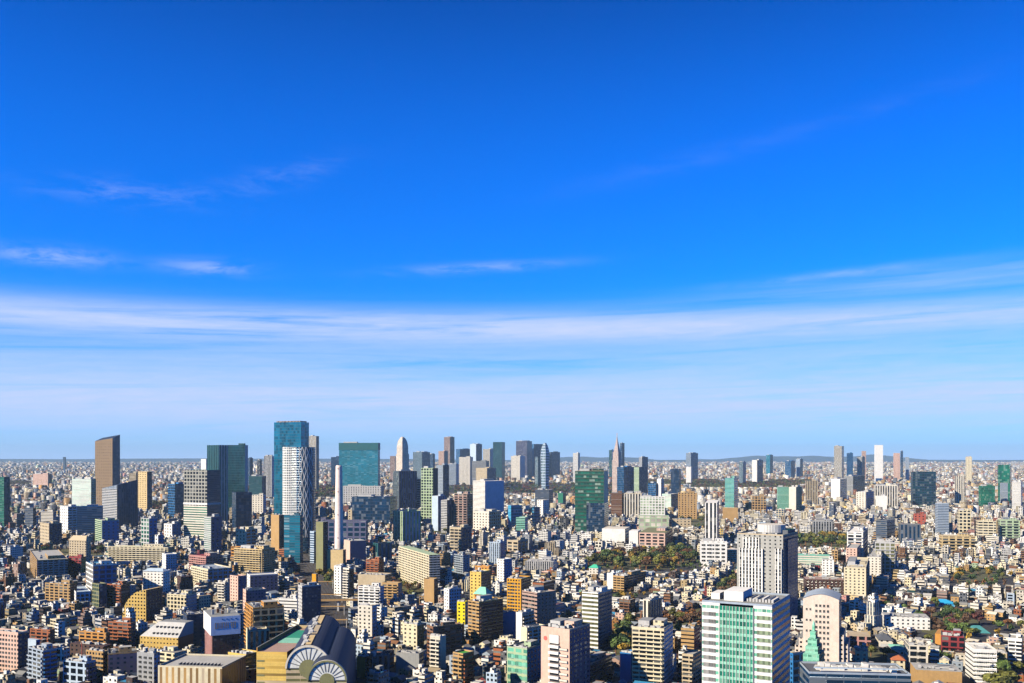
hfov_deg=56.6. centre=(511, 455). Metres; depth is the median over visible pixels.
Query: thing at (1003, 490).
office building
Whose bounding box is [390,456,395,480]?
office tower
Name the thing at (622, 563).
broadleaf tree
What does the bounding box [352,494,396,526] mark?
office building
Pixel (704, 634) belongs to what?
window
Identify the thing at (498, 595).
shop building
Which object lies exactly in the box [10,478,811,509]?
distant woodland
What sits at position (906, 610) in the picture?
house
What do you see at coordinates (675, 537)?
apartment building
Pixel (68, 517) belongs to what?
apartment building
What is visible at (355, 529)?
office building
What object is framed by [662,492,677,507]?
office building
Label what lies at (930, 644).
house
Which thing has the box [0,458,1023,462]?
hills
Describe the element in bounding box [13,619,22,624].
shop building
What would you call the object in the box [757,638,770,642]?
window
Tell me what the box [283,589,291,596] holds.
shop building
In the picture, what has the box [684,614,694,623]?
broadleaf tree
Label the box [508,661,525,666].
window
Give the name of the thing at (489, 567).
office building
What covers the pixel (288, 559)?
shop building
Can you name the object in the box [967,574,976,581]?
broadleaf tree
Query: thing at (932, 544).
apartment building
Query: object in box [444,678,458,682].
apartment building
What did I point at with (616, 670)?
house
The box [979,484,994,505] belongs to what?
office building
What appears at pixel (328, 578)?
broadleaf tree
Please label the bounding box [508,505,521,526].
office building
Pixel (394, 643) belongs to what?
house
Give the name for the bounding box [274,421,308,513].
office tower
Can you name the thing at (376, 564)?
apartment building
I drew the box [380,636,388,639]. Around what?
shop building
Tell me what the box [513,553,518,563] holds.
shop building
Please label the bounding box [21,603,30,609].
shop building
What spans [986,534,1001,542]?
office building
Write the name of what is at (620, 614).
house
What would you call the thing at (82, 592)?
office building
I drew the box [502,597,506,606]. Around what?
shop building
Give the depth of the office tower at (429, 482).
2279.67 m
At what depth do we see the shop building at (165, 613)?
895.98 m
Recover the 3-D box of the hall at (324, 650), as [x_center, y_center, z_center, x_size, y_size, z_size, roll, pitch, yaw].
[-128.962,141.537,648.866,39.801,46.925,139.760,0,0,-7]
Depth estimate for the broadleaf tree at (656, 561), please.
1392.97 m
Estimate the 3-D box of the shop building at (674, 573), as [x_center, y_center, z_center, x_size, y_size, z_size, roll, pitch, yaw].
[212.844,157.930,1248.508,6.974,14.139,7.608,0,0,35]
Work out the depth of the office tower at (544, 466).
4490.84 m
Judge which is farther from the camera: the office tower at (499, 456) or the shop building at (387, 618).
the office tower at (499, 456)
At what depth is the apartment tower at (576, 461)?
5707.46 m
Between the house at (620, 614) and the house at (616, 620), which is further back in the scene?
the house at (620, 614)
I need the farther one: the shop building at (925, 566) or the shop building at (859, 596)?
the shop building at (925, 566)
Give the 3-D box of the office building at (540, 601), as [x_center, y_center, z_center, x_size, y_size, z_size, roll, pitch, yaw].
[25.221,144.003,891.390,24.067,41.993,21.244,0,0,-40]
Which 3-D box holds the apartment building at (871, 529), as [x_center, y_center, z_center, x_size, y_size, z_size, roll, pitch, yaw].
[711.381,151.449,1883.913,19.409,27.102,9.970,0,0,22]
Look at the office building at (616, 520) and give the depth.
2050.90 m
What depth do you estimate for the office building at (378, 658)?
703.31 m
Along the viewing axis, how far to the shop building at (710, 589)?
1078.02 m
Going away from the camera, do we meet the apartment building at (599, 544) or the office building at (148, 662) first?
the office building at (148, 662)
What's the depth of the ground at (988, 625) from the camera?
995.24 m
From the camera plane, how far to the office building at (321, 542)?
1332.21 m
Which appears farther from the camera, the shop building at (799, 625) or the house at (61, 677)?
the shop building at (799, 625)
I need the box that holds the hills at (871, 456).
[560,454,925,459]
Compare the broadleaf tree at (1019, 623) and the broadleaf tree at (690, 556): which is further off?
the broadleaf tree at (690, 556)
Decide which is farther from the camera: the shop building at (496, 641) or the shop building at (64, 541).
the shop building at (64, 541)
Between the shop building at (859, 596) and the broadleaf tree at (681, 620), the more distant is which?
the shop building at (859, 596)
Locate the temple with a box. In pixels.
[970,625,990,633]
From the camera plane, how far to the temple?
886.76 m
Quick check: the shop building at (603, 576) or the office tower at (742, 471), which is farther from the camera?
the office tower at (742, 471)
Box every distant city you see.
[0,461,1023,469]
[0,467,1023,483]
[10,480,1023,515]
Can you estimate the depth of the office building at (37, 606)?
955.10 m
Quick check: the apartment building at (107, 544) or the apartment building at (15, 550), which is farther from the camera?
the apartment building at (107, 544)
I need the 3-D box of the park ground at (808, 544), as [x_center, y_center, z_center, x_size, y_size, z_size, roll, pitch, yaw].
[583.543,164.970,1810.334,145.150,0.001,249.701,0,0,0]
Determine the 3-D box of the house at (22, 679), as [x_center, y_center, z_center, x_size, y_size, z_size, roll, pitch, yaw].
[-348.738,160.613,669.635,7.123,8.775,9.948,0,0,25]
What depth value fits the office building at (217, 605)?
975.55 m
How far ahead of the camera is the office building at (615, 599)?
1012.75 m
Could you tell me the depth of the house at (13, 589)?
1129.04 m
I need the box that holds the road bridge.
[321,599,357,610]
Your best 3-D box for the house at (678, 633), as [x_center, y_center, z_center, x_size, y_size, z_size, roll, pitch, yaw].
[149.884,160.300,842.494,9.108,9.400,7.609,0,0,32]
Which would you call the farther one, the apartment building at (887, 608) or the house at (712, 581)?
the house at (712, 581)
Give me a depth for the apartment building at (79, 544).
1355.67 m
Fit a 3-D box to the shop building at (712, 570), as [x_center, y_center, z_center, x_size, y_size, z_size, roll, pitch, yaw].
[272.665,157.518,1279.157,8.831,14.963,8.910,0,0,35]
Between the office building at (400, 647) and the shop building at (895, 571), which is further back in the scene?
the shop building at (895, 571)
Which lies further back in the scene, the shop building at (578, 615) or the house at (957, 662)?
the shop building at (578, 615)
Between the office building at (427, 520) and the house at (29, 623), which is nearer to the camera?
the house at (29, 623)
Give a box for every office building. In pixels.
[0,598,5,618]
[5,608,15,618]
[6,600,19,610]
[7,528,17,535]
[13,561,25,575]
[25,506,35,526]
[28,638,39,645]
[29,578,41,585]
[34,604,46,609]
[72,477,95,505]
[73,580,85,584]
[74,585,90,601]
[77,504,102,534]
[78,610,91,626]
[86,647,107,677]
[91,614,100,626]
[95,517,118,542]
[95,614,118,626]
[101,618,112,627]
[102,480,137,526]
[108,645,136,674]
[126,607,135,621]
[129,472,137,480]
[131,565,136,577]
[136,619,147,631]
[137,647,159,682]
[140,619,192,650]
[141,516,156,545]
[147,564,156,568]
[150,509,158,515]
[153,514,160,519]
[153,532,163,543]
[157,523,163,530]
[162,552,176,570]
[164,521,180,538]
[167,589,196,610]
[170,539,176,546]
[170,571,176,580]
[177,573,192,589]
[177,606,190,614]
[183,610,203,645]
[191,563,231,582]
[201,459,206,469]
[203,607,240,654]
[207,603,222,609]
[222,530,225,538]
[225,541,231,548]
[227,534,232,540]
[228,649,256,667]
[232,492,251,527]
[243,587,265,610]
[246,626,268,650]
[246,665,256,682]
[248,457,252,484]
[249,475,265,494]
[252,493,265,514]
[257,459,261,475]
[257,624,307,682]
[263,535,269,540]
[271,513,284,549]
[279,595,297,611]
[284,513,302,562]
[298,582,320,622]
[310,531,315,562]
[312,573,317,582]
[316,521,327,573]
[322,520,367,545]
[331,456,338,487]
[334,563,345,595]
[343,484,383,502]
[343,505,350,512]
[348,508,351,519]
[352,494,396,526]
[357,655,368,678]
[358,572,391,585]
[369,651,389,671]
[373,535,384,541]
[373,542,391,559]
[377,639,388,651]
[384,565,395,576]
[388,603,412,619]
[392,614,404,638]
[393,469,416,509]
[393,509,420,543]
[393,644,412,664]
[396,649,423,672]
[405,594,415,604]
[407,606,418,619]
[417,477,420,508]
[423,518,431,523]
[434,534,442,542]
[440,617,454,622]
[441,498,453,532]
[441,545,447,550]
[444,585,460,610]
[448,463,458,486]
[459,456,472,484]
[464,576,469,591]
[472,460,488,484]
[473,479,503,513]
[473,509,500,529]
[475,565,491,574]
[476,467,495,480]
[476,548,482,556]
[478,530,487,550]
[489,539,504,563]
[493,665,504,682]
[497,535,508,548]
[497,558,511,582]
[498,660,506,681]
[503,610,515,638]
[507,639,540,682]
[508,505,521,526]
[511,455,524,479]
[511,530,519,538]
[516,517,527,531]
[522,585,555,624]
[523,532,532,550]
[528,523,534,528]
[532,507,539,526]
[533,578,553,589]
[535,488,552,507]
[535,539,545,549]
[537,499,548,514]
[539,549,550,558]
[541,617,589,682]
[545,541,559,556]
[556,592,560,599]
[556,600,564,611]
[558,491,565,503]
[560,516,568,529]
[570,533,578,543]
[581,531,593,540]
[582,585,611,649]
[584,538,589,546]
[611,491,623,516]
[612,517,620,525]
[612,597,619,605]
[617,541,626,546]
[620,649,631,682]
[624,491,643,517]
[629,529,640,544]
[639,515,668,530]
[640,495,664,514]
[643,595,661,618]
[648,481,657,495]
[657,478,663,495]
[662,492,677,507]
[678,491,696,518]
[681,622,699,649]
[686,466,691,482]
[727,548,736,561]
[750,513,758,519]
[752,494,765,512]
[790,651,804,682]
[794,511,802,519]
[795,588,849,661]
[799,661,910,682]
[802,519,807,525]
[803,621,823,661]
[816,513,823,519]
[831,477,846,498]
[832,547,840,561]
[844,475,864,494]
[851,523,862,527]
[856,490,873,508]
[858,514,866,524]
[865,599,881,628]
[871,505,876,517]
[874,484,897,507]
[875,494,886,510]
[876,519,894,539]
[876,574,888,590]
[888,509,895,516]
[897,547,909,557]
[898,523,920,542]
[904,577,911,586]
[904,637,927,669]
[910,662,961,682]
[913,511,925,524]
[926,555,932,562]
[935,501,948,534]
[942,544,948,553]
[955,546,964,556]
[957,508,970,532]
[976,585,983,598]
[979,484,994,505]
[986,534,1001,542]
[1000,483,1007,502]
[1002,547,1012,557]
[1019,507,1023,516]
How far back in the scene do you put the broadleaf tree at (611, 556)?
1435.87 m
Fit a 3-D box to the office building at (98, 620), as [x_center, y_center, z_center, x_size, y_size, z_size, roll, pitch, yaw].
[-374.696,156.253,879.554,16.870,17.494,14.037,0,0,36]
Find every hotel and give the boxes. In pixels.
[234,544,274,572]
[236,526,255,545]
[468,594,502,644]
[737,523,797,626]
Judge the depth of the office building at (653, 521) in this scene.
1870.81 m
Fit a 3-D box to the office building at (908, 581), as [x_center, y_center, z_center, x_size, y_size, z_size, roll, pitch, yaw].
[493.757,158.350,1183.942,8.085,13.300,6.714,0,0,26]
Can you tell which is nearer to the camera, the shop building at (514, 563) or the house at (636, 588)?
the house at (636, 588)
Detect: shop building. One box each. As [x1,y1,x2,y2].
[0,557,8,564]
[0,673,15,682]
[1,593,8,600]
[4,573,12,590]
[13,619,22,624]
[14,581,21,587]
[18,556,25,562]
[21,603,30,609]
[22,611,28,619]
[31,532,37,538]
[34,539,38,548]
[36,592,44,599]
[39,605,50,622]
[42,578,50,590]
[42,611,53,625]
[48,600,60,610]
[62,538,67,544]
[63,533,69,538]
[66,615,77,626]
[77,625,88,633]
[80,601,89,607]
[94,607,104,614]
[106,669,126,682]
[108,673,124,682]
[110,603,122,616]
[123,566,130,577]
[130,584,135,595]
[133,579,140,586]
[136,630,144,647]
[136,644,143,651]
[157,607,172,621]
[182,644,197,653]
[198,585,207,591]
[200,581,208,588]
[213,594,217,601]
[222,544,227,551]
[223,554,230,561]
[278,575,282,584]
[279,548,283,555]
[279,561,287,568]
[280,578,289,591]
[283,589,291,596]
[284,557,291,561]
[285,576,293,583]
[290,585,297,590]
[348,607,357,622]
[350,597,357,606]
[354,567,360,572]
[356,642,362,656]
[356,649,368,669]
[357,628,369,642]
[361,639,376,652]
[377,621,383,635]
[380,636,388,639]
[383,616,392,624]
[383,649,393,667]
[390,594,399,604]
[392,611,403,617]
[401,619,408,633]
[413,604,422,618]
[413,663,423,675]
[415,668,432,682]
[430,611,442,621]
[437,605,443,612]
[441,614,451,619]
[445,576,452,587]
[449,649,459,676]
[470,680,483,682]
[481,655,492,666]
[486,667,500,682]
[493,580,501,594]
[493,593,502,597]
[493,641,507,665]
[494,639,505,644]
[500,650,506,662]
[501,519,506,525]
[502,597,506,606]
[507,638,518,644]
[512,560,516,569]
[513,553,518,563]
[515,567,520,574]
[531,569,538,578]
[554,584,558,591]
[557,569,564,580]
[559,612,567,617]
[561,581,568,589]
[562,560,569,566]
[562,590,571,601]
[564,584,571,590]
[565,602,570,610]
[571,584,578,591]
[573,613,581,618]
[591,574,599,579]
[599,572,606,580]
[606,541,611,548]
[613,602,618,610]
[639,602,642,611]
[645,576,653,587]
[653,580,660,586]
[654,576,662,583]
[660,587,668,595]
[664,590,672,605]
[670,570,677,577]
[673,633,677,652]
[673,653,676,671]
[674,580,680,589]
[678,645,688,662]
[681,579,688,586]
[684,586,693,590]
[689,571,695,582]
[693,591,703,601]
[695,578,703,588]
[703,585,708,595]
[707,586,714,596]
[710,567,718,573]
[714,569,721,580]
[720,565,727,576]
[728,565,731,575]
[791,616,799,629]
[796,621,802,633]
[802,564,808,573]
[815,565,820,570]
[836,572,841,576]
[851,595,862,599]
[851,610,859,621]
[857,622,864,631]
[868,593,878,601]
[880,594,890,601]
[893,569,898,580]
[896,591,902,599]
[897,569,903,582]
[904,592,911,598]
[910,605,920,610]
[913,597,922,605]
[917,576,924,587]
[918,553,922,560]
[922,563,927,570]
[929,577,935,582]
[930,645,938,662]
[937,590,946,598]
[940,567,947,573]
[942,553,948,561]
[942,579,948,583]
[946,561,951,572]
[958,583,967,599]
[960,592,966,602]
[968,549,973,560]
[970,600,982,609]
[979,593,986,605]
[985,602,995,617]
[986,548,990,559]
[993,583,1000,593]
[993,639,1004,648]
[1001,559,1006,568]
[1003,600,1013,608]
[1006,585,1010,597]
[1010,539,1017,544]
[1014,605,1023,617]
[1016,589,1023,599]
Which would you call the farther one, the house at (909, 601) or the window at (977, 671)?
the house at (909, 601)
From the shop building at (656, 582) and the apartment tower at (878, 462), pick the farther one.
the apartment tower at (878, 462)
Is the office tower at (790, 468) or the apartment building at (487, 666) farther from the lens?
the office tower at (790, 468)
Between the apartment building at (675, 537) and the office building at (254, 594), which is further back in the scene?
the apartment building at (675, 537)
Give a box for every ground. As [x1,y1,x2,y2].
[0,483,1023,682]
[61,549,101,555]
[401,581,423,595]
[591,549,699,570]
[613,648,621,654]
[673,608,701,629]
[677,516,704,525]
[798,537,845,548]
[868,650,886,662]
[921,612,981,636]
[950,569,1008,583]
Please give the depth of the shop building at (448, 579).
1180.13 m
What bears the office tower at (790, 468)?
on the ground at (988, 625)
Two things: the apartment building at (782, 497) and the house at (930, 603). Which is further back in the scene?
the apartment building at (782, 497)
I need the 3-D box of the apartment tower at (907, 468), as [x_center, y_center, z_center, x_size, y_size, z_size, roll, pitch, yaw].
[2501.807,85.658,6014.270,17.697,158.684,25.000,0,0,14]
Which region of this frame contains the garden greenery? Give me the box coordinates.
[5,523,1022,655]
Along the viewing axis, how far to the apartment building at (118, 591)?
997.27 m
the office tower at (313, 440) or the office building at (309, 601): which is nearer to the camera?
the office building at (309, 601)
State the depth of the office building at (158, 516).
2387.31 m
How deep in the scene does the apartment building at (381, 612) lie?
920.67 m
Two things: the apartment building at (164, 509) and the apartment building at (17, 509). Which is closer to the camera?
the apartment building at (17, 509)
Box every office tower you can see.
[0,477,9,526]
[95,435,119,504]
[168,482,183,516]
[183,470,220,538]
[204,514,221,551]
[207,445,227,521]
[228,443,247,513]
[264,455,273,496]
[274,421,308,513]
[283,447,315,550]
[309,435,318,489]
[339,442,379,485]
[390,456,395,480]
[396,437,408,470]
[413,451,429,478]
[421,466,437,520]
[430,453,434,467]
[432,494,445,530]
[436,464,448,498]
[438,450,447,464]
[444,436,453,463]
[456,448,469,463]
[470,443,481,460]
[483,448,492,466]
[493,442,504,479]
[516,440,531,475]
[532,444,542,475]
[535,457,540,485]
[541,443,548,488]
[549,451,559,475]
[575,468,608,532]
[609,449,613,476]
[612,438,621,491]
[617,466,633,492]
[620,442,623,465]
[634,467,646,492]
[639,456,647,482]
[671,469,680,492]
[686,452,697,478]
[702,586,789,682]
[725,476,737,507]
[739,461,745,482]
[766,454,772,473]
[785,460,794,476]
[796,458,802,476]
[847,452,852,475]
[900,450,902,478]
[911,471,935,506]
[998,465,1011,502]
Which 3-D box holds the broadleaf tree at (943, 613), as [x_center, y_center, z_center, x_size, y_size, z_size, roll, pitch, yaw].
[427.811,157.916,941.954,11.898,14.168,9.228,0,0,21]
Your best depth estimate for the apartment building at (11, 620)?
900.72 m
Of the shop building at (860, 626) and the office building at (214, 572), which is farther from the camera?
the office building at (214, 572)
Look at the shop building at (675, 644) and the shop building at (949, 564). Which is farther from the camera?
the shop building at (949, 564)
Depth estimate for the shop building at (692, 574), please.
1195.23 m
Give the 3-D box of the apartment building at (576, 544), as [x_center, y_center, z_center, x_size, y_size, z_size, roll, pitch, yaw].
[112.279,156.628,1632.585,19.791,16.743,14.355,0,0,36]
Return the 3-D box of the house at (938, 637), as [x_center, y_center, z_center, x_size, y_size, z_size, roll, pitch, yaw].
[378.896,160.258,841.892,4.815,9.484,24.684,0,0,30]
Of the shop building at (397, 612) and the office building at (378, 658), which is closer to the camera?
the office building at (378, 658)
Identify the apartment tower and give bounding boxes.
[63,457,65,469]
[138,471,151,509]
[454,491,472,527]
[573,452,579,482]
[705,500,718,539]
[752,459,762,482]
[834,445,843,477]
[857,456,864,475]
[862,451,865,478]
[874,445,882,480]
[893,453,899,480]
[905,457,908,479]
[955,474,964,502]
[966,456,971,482]
[1012,480,1021,508]
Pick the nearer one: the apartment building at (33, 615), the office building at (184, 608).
the apartment building at (33, 615)
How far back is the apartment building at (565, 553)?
1517.13 m
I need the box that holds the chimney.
[335,465,342,548]
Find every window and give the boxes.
[287,647,323,677]
[309,662,344,682]
[508,654,525,659]
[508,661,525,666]
[508,668,525,673]
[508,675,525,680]
[582,600,596,603]
[583,596,596,599]
[583,605,596,607]
[583,609,596,611]
[583,613,596,616]
[583,617,596,620]
[703,611,715,615]
[703,619,715,623]
[703,626,715,630]
[703,633,715,637]
[703,640,715,644]
[703,648,715,652]
[703,655,715,659]
[703,662,715,666]
[703,669,715,674]
[703,677,715,681]
[757,616,770,620]
[757,623,770,627]
[757,631,770,635]
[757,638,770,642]
[757,645,770,650]
[757,653,770,657]
[757,660,770,665]
[757,668,770,672]
[757,675,770,680]
[974,652,996,655]
[974,657,996,659]
[974,661,996,664]
[974,666,996,668]
[974,670,996,672]
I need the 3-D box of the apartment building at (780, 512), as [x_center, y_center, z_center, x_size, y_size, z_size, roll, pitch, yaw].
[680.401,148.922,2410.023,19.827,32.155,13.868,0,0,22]
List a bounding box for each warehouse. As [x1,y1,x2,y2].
[158,653,245,682]
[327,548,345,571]
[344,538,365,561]
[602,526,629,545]
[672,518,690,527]
[723,507,737,524]
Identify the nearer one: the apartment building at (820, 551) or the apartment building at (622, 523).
the apartment building at (820, 551)
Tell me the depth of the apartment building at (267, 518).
2184.67 m
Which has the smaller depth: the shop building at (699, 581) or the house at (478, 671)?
the house at (478, 671)
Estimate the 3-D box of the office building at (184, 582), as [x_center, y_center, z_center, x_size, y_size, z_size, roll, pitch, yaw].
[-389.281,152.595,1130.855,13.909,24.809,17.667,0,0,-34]
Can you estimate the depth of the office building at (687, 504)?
2492.34 m
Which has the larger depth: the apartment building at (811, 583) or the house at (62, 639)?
the apartment building at (811, 583)
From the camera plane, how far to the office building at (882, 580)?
1163.67 m
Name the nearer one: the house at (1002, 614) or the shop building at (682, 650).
the shop building at (682, 650)
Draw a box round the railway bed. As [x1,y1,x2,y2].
[299,551,345,626]
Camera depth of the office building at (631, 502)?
2416.57 m
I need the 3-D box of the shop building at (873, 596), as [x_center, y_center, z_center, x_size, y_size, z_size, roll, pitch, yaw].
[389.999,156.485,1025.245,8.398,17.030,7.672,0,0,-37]
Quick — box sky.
[0,0,1023,459]
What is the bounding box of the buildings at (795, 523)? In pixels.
[0,502,1023,682]
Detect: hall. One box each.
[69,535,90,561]
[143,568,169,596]
[285,615,355,682]
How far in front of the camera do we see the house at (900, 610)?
971.57 m
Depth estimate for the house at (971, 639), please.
824.40 m
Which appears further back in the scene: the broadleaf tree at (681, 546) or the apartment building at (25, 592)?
the broadleaf tree at (681, 546)
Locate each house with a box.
[0,618,6,626]
[10,586,16,593]
[10,667,27,672]
[15,670,27,681]
[16,609,26,617]
[16,676,26,682]
[17,597,25,602]
[24,621,36,625]
[25,625,32,631]
[26,582,35,587]
[33,585,40,593]
[57,667,62,676]
[58,608,68,613]
[59,636,72,642]
[59,671,62,682]
[61,602,70,607]
[61,638,71,646]
[67,626,78,636]
[70,610,80,616]
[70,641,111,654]
[96,677,102,682]
[208,587,217,591]
[266,590,277,596]
[298,579,306,583]
[372,637,379,646]
[384,624,388,634]
[384,633,396,640]
[389,672,399,682]
[391,640,401,648]
[393,674,407,682]
[398,665,413,675]
[428,667,442,674]
[434,603,443,610]
[434,670,446,682]
[438,596,443,602]
[440,580,444,587]
[446,656,448,668]
[462,638,472,645]
[471,644,480,651]
[473,587,491,598]
[473,650,478,658]
[474,655,483,665]
[474,666,481,675]
[478,646,490,654]
[478,675,485,682]
[479,640,490,647]
[482,650,492,655]
[500,634,512,640]
[566,575,574,579]
[566,601,576,605]
[566,609,574,617]
[573,595,581,599]
[576,579,583,584]
[589,564,600,576]
[612,617,620,628]
[612,655,619,667]
[613,667,619,676]
[615,609,626,619]
[633,680,653,682]
[634,586,641,591]
[644,582,649,589]
[673,593,681,601]
[675,631,680,636]
[677,671,681,680]
[678,602,685,609]
[682,591,689,596]
[682,597,692,601]
[685,600,695,608]
[692,583,700,588]
[707,579,714,584]
[710,576,717,583]
[790,629,799,635]
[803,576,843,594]
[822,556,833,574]
[847,631,870,645]
[854,643,867,662]
[858,622,870,629]
[861,627,871,637]
[870,627,882,633]
[874,634,893,646]
[885,572,891,579]
[887,587,894,590]
[887,626,898,633]
[887,653,905,668]
[888,644,903,656]
[889,630,897,640]
[896,599,906,604]
[896,607,905,612]
[897,638,903,644]
[898,632,907,638]
[901,627,916,637]
[904,608,914,612]
[906,598,913,605]
[909,563,916,569]
[921,604,929,612]
[923,593,931,600]
[924,601,934,606]
[928,643,934,654]
[933,585,939,590]
[935,629,943,644]
[938,599,954,606]
[939,655,949,663]
[942,650,953,657]
[950,594,958,601]
[952,656,962,670]
[954,650,964,658]
[955,653,964,665]
[959,602,967,607]
[964,564,969,570]
[965,638,982,642]
[976,609,984,616]
[986,611,998,620]
[988,595,994,600]
[989,634,1002,642]
[994,609,1006,619]
[1000,633,1008,639]
[1005,607,1013,613]
[1009,614,1020,621]
[1015,672,1023,681]
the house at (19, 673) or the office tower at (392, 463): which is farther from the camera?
the office tower at (392, 463)
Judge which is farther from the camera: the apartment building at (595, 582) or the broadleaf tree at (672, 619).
the apartment building at (595, 582)
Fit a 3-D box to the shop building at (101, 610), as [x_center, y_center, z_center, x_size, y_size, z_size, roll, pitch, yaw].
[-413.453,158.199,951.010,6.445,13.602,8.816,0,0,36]
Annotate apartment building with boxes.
[0,570,9,578]
[0,628,27,671]
[2,545,13,552]
[4,555,12,563]
[6,616,16,628]
[7,544,22,562]
[8,522,15,527]
[13,513,20,521]
[14,506,19,512]
[14,519,22,526]
[15,592,21,598]
[15,626,24,629]
[18,573,24,584]
[21,536,26,544]
[22,587,28,598]
[26,607,38,622]
[27,642,56,681]
[29,627,54,642]
[30,549,67,578]
[31,599,46,606]
[33,473,51,485]
[36,678,56,682]
[40,510,55,521]
[40,520,61,544]
[45,579,76,601]
[47,614,69,628]
[55,620,64,636]
[55,644,69,661]
[60,504,76,534]
[63,642,96,682]
[69,554,85,577]
[69,600,82,611]
[79,627,109,643]
[86,559,116,601]
[92,582,106,607]
[95,540,106,549]
[105,542,110,548]
[107,580,129,608]
[108,617,135,646]
[117,675,142,682]
[121,538,132,544]
[122,586,162,621]
[125,579,134,584]
[157,646,186,663]
[161,506,166,513]
[166,518,177,521]
[181,536,193,548]
[189,552,221,568]
[194,544,199,551]
[197,592,209,609]
[217,578,229,601]
[222,605,232,608]
[230,574,245,600]
[231,546,240,555]
[234,603,242,609]
[235,609,244,635]
[239,634,243,648]
[244,599,283,644]
[247,572,277,591]
[254,523,265,534]
[259,516,264,524]
[265,515,270,524]
[285,609,297,619]
[286,567,292,573]
[288,560,296,572]
[317,506,325,516]
[342,565,353,598]
[347,558,362,566]
[353,613,357,625]
[358,582,383,605]
[358,603,376,638]
[366,557,383,572]
[366,665,388,682]
[377,604,386,621]
[382,581,401,602]
[398,546,439,588]
[403,619,423,649]
[406,676,417,682]
[413,542,421,548]
[414,646,425,667]
[424,577,437,604]
[424,602,432,608]
[424,605,434,621]
[424,621,436,625]
[427,542,436,549]
[427,621,460,660]
[428,535,433,540]
[429,633,445,672]
[437,542,449,549]
[440,551,450,567]
[440,609,456,619]
[443,568,451,577]
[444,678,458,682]
[449,579,457,586]
[450,524,471,552]
[452,649,474,682]
[454,551,469,573]
[457,600,467,623]
[461,623,463,638]
[465,589,469,596]
[470,567,490,599]
[471,554,476,560]
[480,560,493,565]
[482,661,494,676]
[492,566,496,575]
[496,530,506,537]
[507,537,527,554]
[507,574,530,610]
[516,608,534,641]
[521,624,543,642]
[525,556,556,573]
[539,529,550,541]
[552,535,558,540]
[552,568,565,579]
[553,525,562,532]
[554,540,563,550]
[559,531,570,541]
[562,550,568,558]
[570,542,583,549]
[590,651,612,682]
[591,580,600,585]
[591,680,604,682]
[594,539,604,550]
[607,572,615,588]
[613,569,645,591]
[619,596,634,612]
[620,521,625,526]
[626,541,635,550]
[632,617,672,682]
[634,610,642,621]
[673,535,677,542]
[678,534,682,542]
[682,649,700,682]
[689,535,697,545]
[692,540,696,548]
[699,571,707,579]
[739,518,745,523]
[776,508,784,517]
[777,485,788,508]
[789,485,801,510]
[800,526,807,533]
[801,511,807,519]
[805,479,817,504]
[809,548,815,553]
[812,519,833,535]
[814,548,825,553]
[829,504,835,515]
[836,514,844,518]
[844,556,869,599]
[846,543,860,561]
[847,526,867,556]
[848,514,856,520]
[849,597,862,611]
[866,525,875,536]
[867,549,882,580]
[869,514,873,522]
[875,538,894,574]
[881,612,929,629]
[882,605,893,612]
[904,517,909,522]
[909,547,920,552]
[916,586,931,592]
[929,547,934,554]
[930,542,935,547]
[932,556,939,568]
[935,548,949,554]
[939,533,974,551]
[941,628,963,651]
[955,552,959,562]
[965,642,996,681]
[968,529,974,533]
[976,519,995,535]
[997,647,1006,659]
[998,518,1019,539]
[1000,555,1007,561]
[1004,510,1010,516]
[1006,592,1013,601]
[1008,632,1022,667]
[1010,561,1018,566]
[1021,550,1023,562]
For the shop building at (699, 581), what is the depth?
1166.09 m
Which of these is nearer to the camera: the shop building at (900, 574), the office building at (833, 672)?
the office building at (833, 672)
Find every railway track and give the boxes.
[303,553,343,626]
[303,557,337,618]
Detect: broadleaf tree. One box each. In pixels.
[91,544,96,552]
[314,569,323,576]
[323,576,330,584]
[589,553,602,563]
[600,551,610,561]
[607,553,614,564]
[608,633,615,641]
[609,638,620,653]
[613,555,624,567]
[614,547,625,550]
[614,626,630,632]
[614,633,629,643]
[617,643,629,649]
[619,561,626,569]
[619,590,626,595]
[620,619,631,625]
[620,629,631,635]
[624,612,635,621]
[628,551,635,562]
[630,555,636,562]
[631,562,638,567]
[632,546,643,556]
[636,556,643,568]
[640,551,650,556]
[640,559,651,569]
[652,550,661,555]
[652,559,660,567]
[658,545,665,551]
[660,556,668,567]
[668,607,675,614]
[668,615,675,623]
[671,556,677,566]
[673,612,684,617]
[674,544,685,550]
[674,552,684,563]
[674,623,681,630]
[677,616,685,623]
[684,608,697,622]
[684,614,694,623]
[685,553,693,562]
[687,612,700,621]
[716,582,726,587]
[727,580,736,584]
[802,536,808,544]
[812,540,821,547]
[827,536,835,546]
[835,540,843,547]
[868,645,877,655]
[879,646,890,657]
[924,634,932,638]
[925,607,935,616]
[929,597,939,602]
[930,616,942,624]
[932,621,946,629]
[937,609,949,622]
[940,604,952,613]
[940,652,950,657]
[946,607,957,614]
[946,622,958,630]
[948,618,957,623]
[953,622,969,630]
[954,573,960,581]
[954,613,959,620]
[961,612,970,621]
[964,607,975,613]
[965,628,976,632]
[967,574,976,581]
[971,611,983,624]
[981,672,1012,682]
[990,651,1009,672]
[994,620,1003,628]
[996,567,1002,572]
[996,659,1011,670]
[999,669,1021,681]
[1003,619,1013,627]
[1013,661,1023,671]
[1016,620,1023,628]
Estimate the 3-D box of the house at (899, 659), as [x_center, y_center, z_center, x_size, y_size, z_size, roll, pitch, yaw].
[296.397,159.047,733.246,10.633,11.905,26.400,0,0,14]
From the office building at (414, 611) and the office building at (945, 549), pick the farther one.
the office building at (945, 549)
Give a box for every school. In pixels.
[108,544,173,564]
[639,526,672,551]
[700,538,726,565]
[798,553,829,564]
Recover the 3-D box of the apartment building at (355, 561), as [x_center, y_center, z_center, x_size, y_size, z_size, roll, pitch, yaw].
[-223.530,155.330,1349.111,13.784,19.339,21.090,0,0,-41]

